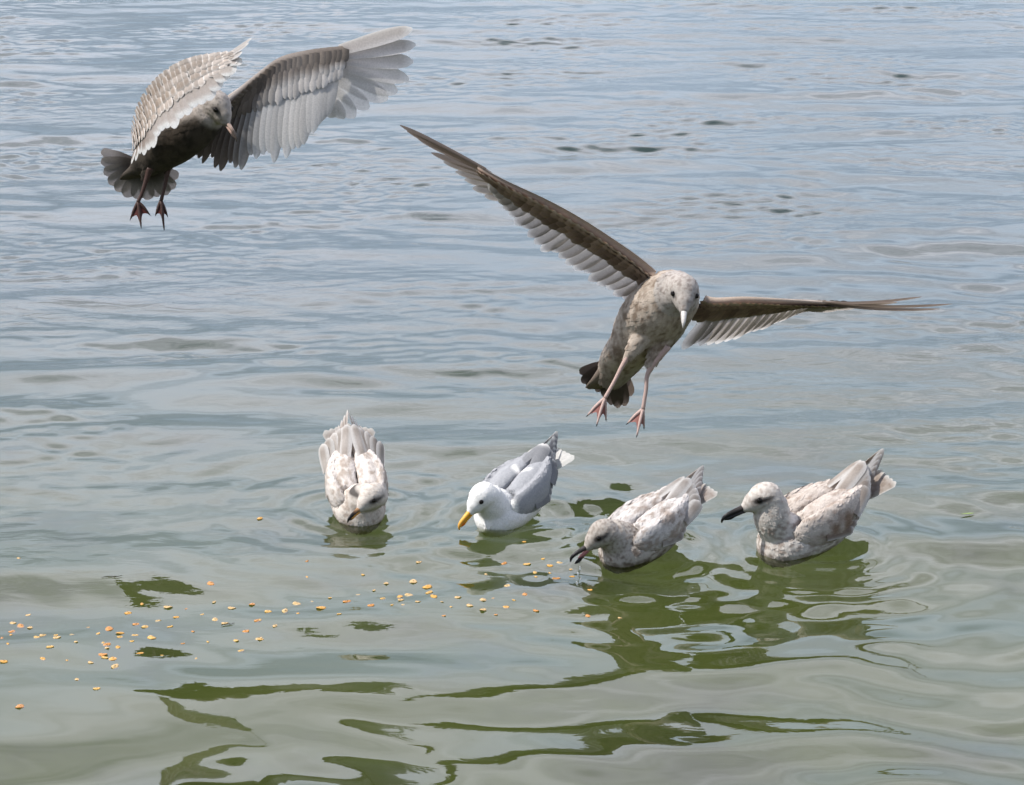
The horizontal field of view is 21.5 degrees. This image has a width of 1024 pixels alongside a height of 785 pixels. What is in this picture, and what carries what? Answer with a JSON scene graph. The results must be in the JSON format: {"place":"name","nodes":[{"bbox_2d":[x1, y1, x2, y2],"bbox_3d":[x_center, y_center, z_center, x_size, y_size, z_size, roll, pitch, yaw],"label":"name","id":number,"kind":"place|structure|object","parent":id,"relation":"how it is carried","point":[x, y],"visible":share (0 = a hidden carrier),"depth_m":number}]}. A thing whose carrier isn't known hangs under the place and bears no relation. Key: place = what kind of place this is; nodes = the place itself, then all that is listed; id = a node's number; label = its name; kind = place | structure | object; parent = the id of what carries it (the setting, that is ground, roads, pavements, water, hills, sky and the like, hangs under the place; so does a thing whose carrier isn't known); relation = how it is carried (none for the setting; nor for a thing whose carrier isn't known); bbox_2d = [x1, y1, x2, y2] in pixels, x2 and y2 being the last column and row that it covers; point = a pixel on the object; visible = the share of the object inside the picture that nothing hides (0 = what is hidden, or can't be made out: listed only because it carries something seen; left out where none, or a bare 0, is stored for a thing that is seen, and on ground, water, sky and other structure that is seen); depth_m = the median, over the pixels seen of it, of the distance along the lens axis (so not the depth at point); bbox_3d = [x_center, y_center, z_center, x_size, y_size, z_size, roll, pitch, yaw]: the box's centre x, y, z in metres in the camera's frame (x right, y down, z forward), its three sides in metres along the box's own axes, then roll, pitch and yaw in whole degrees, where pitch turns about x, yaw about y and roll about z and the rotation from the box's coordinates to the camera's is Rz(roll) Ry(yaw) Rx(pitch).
{"place":"outdoors","nodes":[
{"label":"outdoors","id":0,"kind":"place"},
{"bbox_2d":[101,26,415,229],"bbox_3d":[-0.705,-0.708,7.283,0.878,0.577,0.537,0,16,0],"label":"gull","id":1,"kind":"object","parent":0,"point":[187,109],"visible":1,"depth_m":7.37},
{"bbox_2d":[0,0,1023,784],"bbox_3d":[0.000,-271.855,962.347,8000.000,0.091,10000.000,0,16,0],"label":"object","id":2,"kind":"structure","parent":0,"point":[884,646],"depth_m":13.88},
{"bbox_2d":[0,0,1023,531],"bbox_3d":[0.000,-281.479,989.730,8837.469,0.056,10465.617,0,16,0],"label":"water","id":3,"kind":"structure","parent":0,"point":[750,32],"depth_m":13.29},
{"bbox_2d":[15,704,24,707],"bbox_3d":[-1.045,0.667,5.736,0.021,0.007,0.026,0,10,-8],"label":"food flake","id":4,"kind":"object","parent":3,"relation":"on","point":[20,706],"visible":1,"depth_m":5.73},
{"bbox_2d":[105,626,112,630],"bbox_3d":[-0.926,0.543,6.205,0.019,0.006,0.023,-13,25,-21],"label":"food flake","id":5,"kind":"object","parent":3,"relation":"on","point":[108,628],"visible":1,"depth_m":6.20},
{"bbox_2d":[111,664,118,669],"bbox_3d":[-0.877,0.605,5.966,0.016,0.006,0.028,10,22,5],"label":"food flake","id":6,"kind":"object","parent":3,"relation":"on","point":[114,666],"visible":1,"depth_m":5.96},
{"bbox_2d":[318,410,388,534],"bbox_3d":[-0.408,0.220,7.039,0.175,0.182,0.428,-2,26,-9],"label":"gull","id":7,"kind":"object","parent":3,"relation":"on","point":[352,459],"visible":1,"depth_m":6.99},
{"bbox_2d":[458,431,573,537],"bbox_3d":[0.009,0.252,6.977,0.164,0.162,0.461,9,24,29],"label":"gull","id":8,"kind":"object","parent":3,"relation":"on","point":[514,495],"visible":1,"depth_m":6.91},
{"bbox_2d":[570,465,717,573],"bbox_3d":[0.330,0.331,6.702,0.165,0.164,0.472,14,27,41],"label":"gull","id":9,"kind":"object","parent":3,"relation":"on","point":[640,531],"visible":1,"depth_m":6.64},
{"bbox_2d":[721,448,895,567],"bbox_3d":[0.749,0.289,6.739,0.513,0.226,0.182,-19,24,-34],"label":"gull","id":10,"kind":"object","parent":3,"relation":"on","point":[804,523],"visible":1,"depth_m":6.67},
{"bbox_2d":[400,125,948,437],"bbox_3d":[0.433,-0.288,7.109,1.406,0.839,0.465,4,17,14],"label":"gull","id":11,"kind":"object","parent":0,"point":[658,311],"visible":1,"depth_m":7.08}
]}

